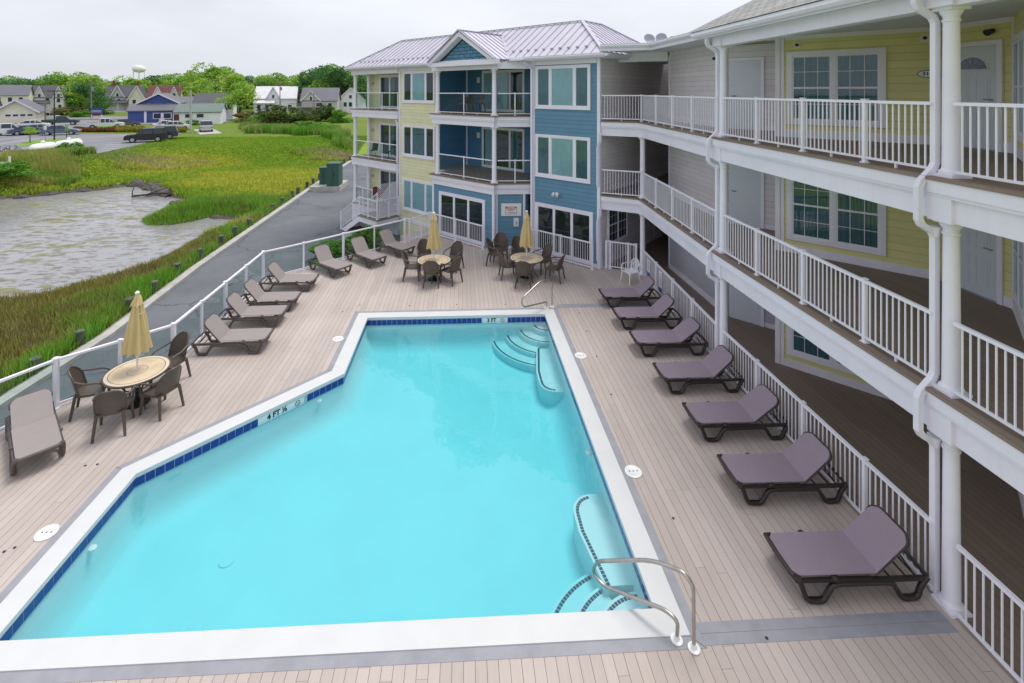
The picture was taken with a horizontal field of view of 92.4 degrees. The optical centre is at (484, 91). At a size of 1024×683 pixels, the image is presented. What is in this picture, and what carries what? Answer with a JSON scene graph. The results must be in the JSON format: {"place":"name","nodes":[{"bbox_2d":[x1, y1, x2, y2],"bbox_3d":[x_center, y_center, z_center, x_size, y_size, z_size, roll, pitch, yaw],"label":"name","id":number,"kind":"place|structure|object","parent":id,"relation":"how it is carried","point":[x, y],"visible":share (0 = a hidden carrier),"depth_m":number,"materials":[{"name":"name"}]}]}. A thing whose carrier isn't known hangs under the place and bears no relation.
{"place":"outdoors","nodes":[
{"label":"outdoors","id":0,"kind":"place"},
{"bbox_2d":[0,85,34,104],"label":"house","id":1,"kind":"structure","parent":0,"point":[9,93],"depth_m":148.18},
{"bbox_2d":[0,187,233,298],"bbox_3d":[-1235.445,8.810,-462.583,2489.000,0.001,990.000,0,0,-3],"label":"pond water","id":2,"kind":"structure","parent":0,"point":[52,241],"depth_m":29.91,"materials":[{"name":"liquid"}]},
{"bbox_2d":[146,85,183,97],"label":"house","id":3,"kind":"structure","parent":0,"point":[155,89],"depth_m":151.90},
{"bbox_2d":[0,105,366,382],"bbox_3d":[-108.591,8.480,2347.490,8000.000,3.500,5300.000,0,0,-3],"label":"ground","id":4,"kind":"structure","parent":0,"point":[230,128],"depth_m":78.25,"materials":[{"name":"plant"}]},
{"bbox_2d":[0,161,39,177],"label":"shrub","id":5,"kind":"object","parent":4,"relation":"on","point":[6,170],"visible":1,"depth_m":41.74,"materials":[{"name":"green plant"}]},
{"bbox_2d":[0,99,49,123],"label":"house","id":6,"kind":"structure","parent":4,"relation":"on","point":[17,111],"depth_m":101.62,"materials":[{"name":"beige"}]},
{"bbox_2d":[0,145,96,187],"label":"tall reeds","id":7,"kind":"object","parent":4,"relation":"on","point":[54,168],"visible":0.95,"depth_m":46.17,"materials":[{"name":"green plant"}]},
{"bbox_2d":[32,85,67,111],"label":"house","id":8,"kind":"structure","parent":4,"relation":"on","point":[39,96],"depth_m":160.97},
{"bbox_2d":[13,185,125,198],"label":"mud bank","id":9,"kind":"structure","parent":4,"relation":"on","point":[49,193],"depth_m":42.48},
{"bbox_2d":[60,71,101,110],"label":"tree","id":10,"kind":"object","parent":4,"relation":"on","point":[79,102],"visible":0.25,"depth_m":167.18,"materials":[{"name":"green plant"}]},
{"bbox_2d":[60,75,113,99],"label":"tree","id":11,"kind":"object","parent":4,"relation":"on","point":[81,79],"visible":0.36,"depth_m":157.46,"materials":[{"name":"green plant"}]},
{"bbox_2d":[71,82,114,114],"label":"tree","id":12,"kind":"object","parent":4,"relation":"on","point":[98,98],"visible":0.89,"depth_m":136.08,"materials":[{"name":"green plant"}]},
{"bbox_2d":[84,118,124,126],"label":"pickup truck","id":13,"kind":"object","parent":4,"relation":"on","point":[107,122],"visible":0.73,"depth_m":87.40,"materials":[{"name":"paint"}]},
{"bbox_2d":[0,118,234,152],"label":"parking lot","id":14,"kind":"structure","parent":4,"relation":"on","point":[104,142],"depth_m":68.03,"materials":[{"name":"asphalt"}]},
{"bbox_2d":[39,125,81,135],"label":"parked car","id":15,"kind":"object","parent":14,"relation":"on","point":[58,129],"visible":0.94,"depth_m":74.67,"materials":[{"name":"paint"}]},
{"bbox_2d":[123,127,167,142],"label":"parked suv","id":16,"kind":"object","parent":14,"relation":"on","point":[157,134],"visible":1,"depth_m":64.33,"materials":[{"name":"paint"}]},
{"bbox_2d":[104,81,135,111],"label":"house","id":17,"kind":"structure","parent":4,"relation":"on","point":[120,94],"depth_m":159.80,"materials":[{"name":"grey wood"}]},
{"bbox_2d":[127,81,146,103],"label":"house","id":18,"kind":"structure","parent":4,"relation":"on","point":[138,93],"depth_m":159.79,"materials":[{"name":"yellow wood"}]},
{"bbox_2d":[0,192,292,395],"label":"reed bed","id":19,"kind":"object","parent":4,"relation":"on","point":[47,324],"visible":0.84,"depth_m":19.30,"materials":[{"name":"green plant"}]},
{"bbox_2d":[126,179,172,196],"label":"mud bank","id":20,"kind":"structure","parent":4,"relation":"on","point":[152,186],"depth_m":43.90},
{"bbox_2d":[126,93,186,122],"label":"house","id":21,"kind":"structure","parent":4,"relation":"on","point":[157,107],"depth_m":105.77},
{"bbox_2d":[0,160,351,409],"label":"bulkhead kerb","id":22,"kind":"structure","parent":4,"relation":"on","point":[38,379],"depth_m":17.25,"materials":[{"name":"concrete"}]},
{"bbox_2d":[0,161,347,396],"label":"bulkhead board","id":23,"kind":"object","parent":22,"relation":"on","point":[143,302],"visible":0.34,"depth_m":17.98,"materials":[{"name":"grey wood"}]},
{"bbox_2d":[0,135,366,235],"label":"marsh grass","id":24,"kind":"structure","parent":4,"relation":"on","point":[186,173],"depth_m":51.78,"materials":[{"name":"plant"}]},
{"bbox_2d":[177,78,216,95],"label":"tree","id":25,"kind":"object","parent":4,"relation":"on","point":[196,87],"visible":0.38,"depth_m":147.79,"materials":[{"name":"green plant"}]},
{"bbox_2d":[172,103,227,123],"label":"house","id":26,"kind":"structure","parent":4,"relation":"on","point":[214,113],"depth_m":100.26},
{"bbox_2d":[0,162,400,430],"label":"drive","id":27,"kind":"structure","parent":4,"relation":"on","point":[308,216],"depth_m":23.00,"materials":[{"name":"asphalt"}]},
{"bbox_2d":[309,180,347,191],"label":"concrete pad","id":28,"kind":"object","parent":27,"relation":"on","point":[316,187],"visible":0.79,"depth_m":40.16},
{"bbox_2d":[326,161,342,185],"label":"electrical cabinet","id":29,"kind":"object","parent":28,"relation":"on","point":[334,173],"visible":1,"depth_m":40.27,"materials":[{"name":"metal"}]},
{"bbox_2d":[192,93,236,119],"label":"house","id":30,"kind":"structure","parent":4,"relation":"on","point":[203,97],"depth_m":116.68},
{"bbox_2d":[182,62,251,95],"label":"tree","id":31,"kind":"object","parent":4,"relation":"on","point":[213,71],"visible":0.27,"depth_m":173.12,"materials":[{"name":"green plant"}]},
{"bbox_2d":[210,73,255,99],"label":"tree","id":32,"kind":"object","parent":4,"relation":"on","point":[233,78],"visible":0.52,"depth_m":166.40,"materials":[{"name":"green plant"}]},
{"bbox_2d":[213,82,260,117],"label":"tree","id":33,"kind":"object","parent":4,"relation":"on","point":[240,93],"visible":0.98,"depth_m":115.12,"materials":[{"name":"green plant"}]},
{"bbox_2d":[254,104,305,123],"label":"shrub","id":34,"kind":"object","parent":4,"relation":"on","point":[273,115],"visible":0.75,"depth_m":89.88,"materials":[{"name":"green plant"}]},
{"bbox_2d":[237,119,350,149],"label":"tall reeds","id":35,"kind":"object","parent":4,"relation":"on","point":[338,134],"visible":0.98,"depth_m":76.58,"materials":[{"name":"green plant"}]},
{"bbox_2d":[289,68,343,102],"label":"tree","id":36,"kind":"object","parent":4,"relation":"on","point":[302,82],"visible":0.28,"depth_m":170.25,"materials":[{"name":"green plant"}]},
{"bbox_2d":[311,105,340,121],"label":"shrub","id":37,"kind":"object","parent":4,"relation":"on","point":[326,114],"visible":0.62,"depth_m":108.98,"materials":[{"name":"green plant"}]},
{"bbox_2d":[308,238,354,264],"bbox_3d":[-7.512,7.838,23.923,2.548,1.035,2.415,0,0,44],"label":"shrub","id":38,"kind":"object","parent":4,"relation":"on","point":[332,245],"visible":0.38,"depth_m":23.84,"materials":[{"name":"green plant"}]},
{"bbox_2d":[311,65,366,103],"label":"tree","id":39,"kind":"object","parent":4,"relation":"on","point":[339,75],"visible":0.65,"depth_m":156.82,"materials":[{"name":"green plant"}]},
{"bbox_2d":[340,88,366,112],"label":"house","id":40,"kind":"structure","parent":4,"relation":"on","point":[346,102],"depth_m":150.00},
{"bbox_2d":[351,225,381,251],"bbox_3d":[-6.153,7.719,25.517,1.840,1.350,1.941,0,0,-10],"label":"shrub","id":41,"kind":"object","parent":4,"relation":"on","point":[366,233],"visible":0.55,"depth_m":25.21,"materials":[{"name":"green plant"}]},
{"bbox_2d":[340,20,667,268],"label":"apartment building","id":42,"kind":"structure","parent":4,"relation":"on","point":[528,140],"depth_m":22.72,"materials":[{"name":"blue"}]},
{"bbox_2d":[379,169,398,204],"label":"sliding door","id":43,"kind":"structure","parent":42,"relation":"in","point":[385,176],"depth_m":30.60,"materials":[{"name":"paint"}]},
{"bbox_2d":[379,122,398,157],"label":"sliding door","id":44,"kind":"structure","parent":42,"relation":"in","point":[387,131],"depth_m":30.54,"materials":[{"name":"paint"}]},
{"bbox_2d":[379,74,398,108],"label":"sliding door","id":45,"kind":"structure","parent":42,"relation":"in","point":[387,83],"depth_m":30.45,"materials":[{"name":"paint"}]},
{"bbox_2d":[402,178,431,216],"bbox_3d":[-3.649,5.798,26.861,2.740,1.775,0.075,0,0,42],"label":"window","id":46,"kind":"structure","parent":42,"relation":"in","point":[416,195],"depth_m":26.93,"materials":[{"name":"glass"}]},
{"bbox_2d":[402,125,434,159],"bbox_3d":[-3.649,2.777,26.861,2.740,1.775,0.075,0,0,42],"label":"window","id":47,"kind":"structure","parent":42,"relation":"in","point":[417,141],"depth_m":26.86,"materials":[{"name":"paint"}]},
{"bbox_2d":[402,70,434,103],"bbox_3d":[-3.649,-0.223,26.861,2.740,1.775,0.075,0,0,42],"label":"window","id":48,"kind":"structure","parent":42,"relation":"in","point":[417,86],"depth_m":26.86,"materials":[{"name":"paint"}]},
{"bbox_2d":[439,191,484,246],"bbox_3d":[-1.112,5.945,23.076,3.050,2.090,0.050,0,0,42],"label":"sliding door","id":49,"kind":"structure","parent":42,"relation":"in","point":[470,209],"depth_m":23.04,"materials":[{"name":"paint"}]},
{"bbox_2d":[482,127,524,172],"bbox_3d":[0.929,2.990,25.546,2.900,2.180,0.050,0,0,42],"label":"sliding door","id":50,"kind":"structure","parent":42,"relation":"in","point":[510,142],"depth_m":25.39,"materials":[{"name":"paint"}]},
{"bbox_2d":[482,69,524,112],"bbox_3d":[0.929,-0.010,25.546,2.900,2.180,0.050,0,0,42],"label":"sliding door","id":51,"kind":"structure","parent":42,"relation":"in","point":[507,81],"depth_m":25.38,"materials":[{"name":"paint"}]},
{"bbox_2d":[535,134,590,183],"bbox_3d":[3.231,2.797,20.589,2.760,1.855,0.075,0,0,42],"label":"window","id":52,"kind":"structure","parent":42,"relation":"in","point":[567,158],"depth_m":20.54,"materials":[{"name":"glass"}]},
{"bbox_2d":[535,64,590,109],"bbox_3d":[3.231,-0.163,20.589,2.760,1.855,0.075,0,0,42],"label":"window","id":53,"kind":"structure","parent":42,"relation":"in","point":[567,87],"depth_m":20.54,"materials":[{"name":"paint"}]},
{"bbox_2d":[535,202,592,264],"bbox_3d":[3.276,5.925,20.565,2.860,2.130,0.050,0,0,42],"label":"sliding door","id":54,"kind":"structure","parent":42,"relation":"in","point":[569,222],"depth_m":20.47,"materials":[{"name":"paint"}]},
{"bbox_2d":[607,210,627,245],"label":"window","id":55,"kind":"structure","parent":42,"relation":"in","point":[617,221],"depth_m":20.44,"materials":[{"name":"glass"}]},
{"bbox_2d":[596,0,1023,618],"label":"apartment building","id":56,"kind":"structure","parent":4,"relation":"on","point":[834,192],"depth_m":9.85,"materials":[{"name":"paint"}]},
{"bbox_2d":[729,283,763,326],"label":"service door","id":57,"kind":"structure","parent":56,"relation":"in","point":[742,307],"depth_m":14.96,"materials":[{"name":"paint"}]},
{"bbox_2d":[729,163,763,228],"bbox_3d":[7.949,3.005,14.914,0.980,2.190,0.107,0,0,42],"label":"service door","id":58,"kind":"structure","parent":56,"relation":"in","point":[746,185],"depth_m":14.92,"materials":[{"name":"paint"}]},
{"bbox_2d":[729,57,763,129],"bbox_3d":[7.968,0.075,14.935,0.980,2.190,0.050,0,0,42],"label":"service door","id":59,"kind":"structure","parent":56,"relation":"in","point":[746,78],"depth_m":14.94,"materials":[{"name":"paint"}]},
{"bbox_2d":[786,324,857,375],"bbox_3d":[8.447,5.780,11.860,1.970,1.840,0.050,0,0,42],"label":"window","id":60,"kind":"structure","parent":56,"relation":"in","point":[797,345],"depth_m":12.23,"materials":[{"name":"paint"}]},
{"bbox_2d":[786,179,885,255],"bbox_3d":[8.447,2.850,11.860,1.970,1.840,0.050,0,0,42],"label":"window","id":61,"kind":"structure","parent":56,"relation":"in","point":[815,215],"depth_m":11.84,"materials":[{"name":"glass"}]},
{"bbox_2d":[786,47,885,127],"bbox_3d":[8.447,-0.080,11.860,1.970,1.840,0.050,0,0,42],"label":"window","id":62,"kind":"structure","parent":56,"relation":"in","point":[842,74],"depth_m":11.80,"materials":[{"name":"paint"}]},
{"bbox_2d":[960,227,1003,304],"bbox_3d":[9.871,3.015,9.932,0.099,2.170,1.110,0,0,-3],"label":"front door","id":63,"kind":"structure","parent":56,"relation":"in","point":[981,253],"depth_m":9.74,"materials":[{"name":"paint"}]},
{"bbox_2d":[960,39,1003,151],"bbox_3d":[9.871,0.085,9.932,0.099,2.170,1.110,0,0,-3],"label":"front door","id":64,"kind":"structure","parent":56,"relation":"in","point":[982,66],"depth_m":9.72,"materials":[{"name":"paint"}]},
{"bbox_2d":[1011,239,1023,324],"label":"window","id":65,"kind":"structure","parent":56,"relation":"in","point":[1017,247],"depth_m":8.44,"materials":[{"name":"paint"}]},
{"bbox_2d":[1011,29,1023,142],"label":"window","id":66,"kind":"structure","parent":56,"relation":"in","point":[1017,41],"depth_m":8.44,"materials":[{"name":"paint"}]},
{"bbox_2d":[253,86,298,111],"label":"house","id":67,"kind":"structure","parent":0,"point":[285,95],"depth_m":160.79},
{"bbox_2d":[289,88,340,115],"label":"house","id":68,"kind":"structure","parent":0,"point":[322,96],"depth_m":138.30,"materials":[{"name":"grey wood"}]},
{"bbox_2d":[0,0,750,81],"label":"sky","id":69,"kind":"structure","parent":0,"point":[105,39],"materials":[{"name":"white"}]},
{"bbox_2d":[0,228,1018,682],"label":"pool deck","id":70,"kind":"structure","parent":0,"point":[716,548],"depth_m":8.82,"materials":[{"name":"wood"}]},
{"bbox_2d":[5,389,65,475],"bbox_3d":[-8.915,6.680,9.706,1.975,0.698,0.786,0,0,43],"label":"sun lounger","id":71,"kind":"object","parent":70,"relation":"on","point":[33,428],"visible":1,"depth_m":9.70,"materials":[{"name":"fabric"}]},
{"bbox_2d":[33,524,59,541],"bbox_3d":[-6.966,7.018,7.793,0.310,0.016,0.310,0,0,-3],"label":"skimmer lid","id":72,"kind":"object","parent":70,"relation":"on","point":[46,532],"visible":1,"depth_m":7.79,"materials":[{"name":"white plastic"}]},
{"bbox_2d":[67,366,110,421],"bbox_3d":[-8.719,6.521,10.781,0.725,1.028,0.702,0,0,-26],"label":"patio chair","id":73,"kind":"object","parent":70,"relation":"on","point":[83,387],"visible":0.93,"depth_m":10.72,"materials":[{"name":"wicker"}]},
{"bbox_2d":[90,386,135,443],"bbox_3d":[-7.687,6.521,10.122,0.702,1.028,0.725,0,0,-23],"label":"patio chair","id":74,"kind":"object","parent":70,"relation":"on","point":[110,402],"visible":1,"depth_m":9.91,"materials":[{"name":"wicker"}]},
{"bbox_2d":[101,355,170,409],"bbox_3d":[-7.846,6.667,11.069,1.296,0.730,1.296,0,0,-10],"label":"patio table","id":75,"kind":"object","parent":70,"relation":"on","point":[123,376],"visible":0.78,"depth_m":10.98,"materials":[{"name":"stone"}]},
{"bbox_2d":[121,291,152,409],"bbox_3d":[-7.841,5.770,11.068,0.556,2.520,0.571,0,0,30],"label":"patio umbrella","id":76,"kind":"object","parent":70,"relation":"on","point":[137,340],"visible":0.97,"depth_m":10.97,"materials":[{"name":"fabric"}]},
{"bbox_2d":[139,365,184,421],"bbox_3d":[-7.066,6.521,10.787,0.725,1.028,0.702,0,0,20],"label":"patio chair","id":77,"kind":"object","parent":70,"relation":"on","point":[167,383],"visible":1,"depth_m":10.62,"materials":[{"name":"wicker"}]},
{"bbox_2d":[151,331,191,382],"bbox_3d":[-7.601,6.521,11.938,0.702,1.028,0.725,0,0,21],"label":"patio chair","id":78,"kind":"object","parent":70,"relation":"on","point":[179,342],"visible":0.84,"depth_m":12.12,"materials":[{"name":"wicker"}]},
{"bbox_2d":[0,218,405,429],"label":"glass fence","id":79,"kind":"object","parent":70,"relation":"on","point":[55,361],"visible":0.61,"depth_m":13.32,"materials":[{"name":"paint"}]},
{"bbox_2d":[191,313,274,355],"bbox_3d":[-6.858,6.590,13.417,1.975,0.878,0.786,0,0,-4],"label":"sun lounger","id":80,"kind":"object","parent":70,"relation":"on","point":[216,327],"visible":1,"depth_m":13.28,"materials":[{"name":"fabric"}]},
{"bbox_2d":[218,292,288,327],"bbox_3d":[-7.026,6.590,14.881,1.975,0.878,0.786,0,0,-4],"label":"sun lounger","id":81,"kind":"object","parent":70,"relation":"on","point":[237,304],"visible":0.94,"depth_m":14.76,"materials":[{"name":"fabric"}]},
{"bbox_2d":[240,278,301,311],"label":"sun lounger","id":82,"kind":"object","parent":70,"relation":"on","point":[253,288],"visible":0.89,"depth_m":15.86,"materials":[{"name":"grey plastic"}]},
{"bbox_2d":[258,261,319,291],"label":"sun lounger","id":83,"kind":"object","parent":70,"relation":"on","point":[275,270],"visible":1,"depth_m":17.38,"materials":[{"name":"fabric"}]},
{"bbox_2d":[308,244,351,277],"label":"sun lounger","id":84,"kind":"object","parent":70,"relation":"on","point":[323,255],"visible":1,"depth_m":19.20,"materials":[{"name":"grey plastic"}]},
{"bbox_2d":[0,309,689,671],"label":"swimming pool","id":85,"kind":"structure","parent":70,"relation":"in","point":[420,481],"depth_m":8.89,"materials":[{"name":"liquid"}]},
{"bbox_2d":[345,236,386,267],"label":"sun lounger","id":86,"kind":"object","parent":70,"relation":"on","point":[359,246],"visible":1,"depth_m":20.28,"materials":[{"name":"grey plastic"}]},
{"bbox_2d":[373,228,414,257],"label":"sun lounger","id":87,"kind":"object","parent":70,"relation":"on","point":[388,239],"visible":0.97,"depth_m":21.44,"materials":[{"name":"grey plastic"}]},
{"bbox_2d":[401,251,420,281],"bbox_3d":[-2.776,6.521,18.373,0.725,1.028,0.702,0,0,-3],"label":"patio chair","id":88,"kind":"object","parent":70,"relation":"on","point":[413,265],"visible":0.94,"depth_m":18.21,"materials":[{"name":"wicker"}]},
{"bbox_2d":[422,260,441,288],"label":"patio chair","id":89,"kind":"object","parent":70,"relation":"on","point":[430,267],"visible":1,"depth_m":17.49,"materials":[{"name":"wicker"}]},
{"bbox_2d":[426,212,441,281],"bbox_3d":[-1.897,5.770,18.336,0.571,2.520,0.556,0,0,-5],"label":"patio umbrella","id":90,"kind":"object","parent":70,"relation":"on","point":[433,242],"visible":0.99,"depth_m":18.21,"materials":[{"name":"fabric"}]},
{"bbox_2d":[417,254,450,283],"bbox_3d":[-1.895,6.667,18.331,1.296,0.730,1.296,0,0,-39],"label":"patio table","id":91,"kind":"object","parent":70,"relation":"on","point":[440,259],"visible":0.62,"depth_m":18.36,"materials":[{"name":"stone"}]},
{"bbox_2d":[440,256,462,286],"bbox_3d":[-1.186,6.521,18.002,0.725,1.028,0.702,0,0,38],"label":"patio chair","id":92,"kind":"object","parent":70,"relation":"on","point":[453,267],"visible":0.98,"depth_m":17.80,"materials":[{"name":"wicker"}]},
{"bbox_2d":[443,241,464,272],"bbox_3d":[-1.185,6.521,19.372,0.702,1.028,0.725,0,0,29],"label":"patio chair","id":93,"kind":"object","parent":70,"relation":"on","point":[456,249],"visible":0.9,"depth_m":19.57,"materials":[{"name":"wicker"}]},
{"bbox_2d":[429,211,483,249],"bbox_3d":[-1.399,6.481,22.939,3.738,1.092,0.168,0,0,42],"label":"patio railing","id":94,"kind":"object","parent":70,"relation":"on","point":[454,238],"visible":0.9,"depth_m":22.57,"materials":[{"name":"metal"}]},
{"bbox_2d":[0,302,958,682],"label":"deck border boards","id":95,"kind":"object","parent":70,"relation":"on","point":[824,626],"visible":0.89,"depth_m":6.31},
{"bbox_2d":[492,232,508,261],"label":"patio chair","id":96,"kind":"object","parent":70,"relation":"on","point":[500,238],"visible":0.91,"depth_m":20.70,"materials":[{"name":"wicker"}]},
{"bbox_2d":[514,261,533,288],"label":"patio chair","id":97,"kind":"object","parent":70,"relation":"on","point":[522,268],"visible":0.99,"depth_m":17.43,"materials":[{"name":"wicker"}]},
{"bbox_2d":[519,210,533,278],"bbox_3d":[1.595,5.770,18.553,0.556,2.520,0.571,0,0,0],"label":"patio umbrella","id":98,"kind":"object","parent":70,"relation":"on","point":[526,239],"visible":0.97,"depth_m":18.43,"materials":[{"name":"fabric"}]},
{"bbox_2d":[510,252,543,280],"bbox_3d":[1.590,6.667,18.551,1.296,0.730,1.296,0,0,-36],"label":"patio table","id":99,"kind":"object","parent":70,"relation":"on","point":[531,259],"visible":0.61,"depth_m":18.49,"materials":[{"name":"stone"}]},
{"bbox_2d":[544,253,565,283],"bbox_3d":[2.652,6.521,18.214,0.725,1.028,0.702,0,0,26],"label":"patio chair","id":100,"kind":"object","parent":70,"relation":"on","point":[550,267],"visible":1,"depth_m":18.06,"materials":[{"name":"brown metal"}]},
{"bbox_2d":[530,227,593,269],"bbox_3d":[3.130,6.481,20.285,3.148,1.092,0.168,0,0,42],"label":"patio railing","id":101,"kind":"object","parent":70,"relation":"on","point":[559,244],"visible":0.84,"depth_m":20.24,"materials":[{"name":"paint"}]},
{"bbox_2d":[604,239,636,269],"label":"pool gate","id":102,"kind":"structure","parent":70,"relation":"on","point":[612,242],"depth_m":19.25,"materials":[{"name":"metal"}]},
{"bbox_2d":[598,276,661,307],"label":"sun lounger","id":103,"kind":"object","parent":70,"relation":"on","point":[643,286],"visible":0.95,"depth_m":16.16,"materials":[{"name":"fabric"}]},
{"bbox_2d":[592,558,699,654],"bbox_3d":[2.103,6.584,6.570,1.480,0.895,0.182,0,0,38],"label":"pool handrail","id":104,"kind":"object","parent":70,"relation":"on","point":[677,640],"visible":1,"depth_m":6.38,"materials":[{"name":"metal"}]},
{"bbox_2d":[612,294,682,329],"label":"sun lounger","id":105,"kind":"object","parent":70,"relation":"on","point":[662,305],"visible":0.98,"depth_m":14.66,"materials":[{"name":"fabric"}]},
{"bbox_2d":[629,317,708,356],"bbox_3d":[4.981,6.645,13.344,1.975,0.767,0.786,0,0,-3],"label":"sun lounger","id":106,"kind":"object","parent":70,"relation":"on","point":[685,329],"visible":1,"depth_m":13.20,"materials":[{"name":"fabric"}]},
{"bbox_2d":[652,345,744,393],"bbox_3d":[5.095,6.622,11.748,1.975,0.812,0.786,0,0,-3],"label":"sun lounger","id":107,"kind":"object","parent":70,"relation":"on","point":[716,361],"visible":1,"depth_m":11.61,"materials":[{"name":"fabric"}]},
{"bbox_2d":[682,384,790,441],"bbox_3d":[5.196,6.645,10.201,1.975,0.767,0.786,0,0,-2],"label":"sun lounger","id":108,"kind":"object","parent":70,"relation":"on","point":[757,403],"visible":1,"depth_m":10.06,"materials":[{"name":"fabric"}]},
{"bbox_2d":[717,432,848,505],"bbox_3d":[5.230,6.622,8.691,1.975,0.812,0.786,0,0,-2],"label":"sun lounger","id":109,"kind":"object","parent":70,"relation":"on","point":[805,457],"visible":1,"depth_m":8.56,"materials":[{"name":"fabric"}]},
{"bbox_2d":[607,234,1023,677],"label":"covered walkway floor","id":110,"kind":"structure","parent":70,"relation":"on","point":[878,432],"depth_m":9.17,"materials":[{"name":"wood"}]},
{"bbox_2d":[642,249,1023,682],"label":"walkway railing","id":111,"kind":"object","parent":70,"relation":"on","point":[804,409],"visible":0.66,"depth_m":8.09,"materials":[{"name":"paint"}]},
{"bbox_2d":[763,505,930,603],"bbox_3d":[5.181,6.622,7.097,1.975,0.812,0.786,0,0,-2],"label":"sun lounger","id":112,"kind":"object","parent":70,"relation":"on","point":[871,539],"visible":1,"depth_m":6.98,"materials":[{"name":"fabric"}]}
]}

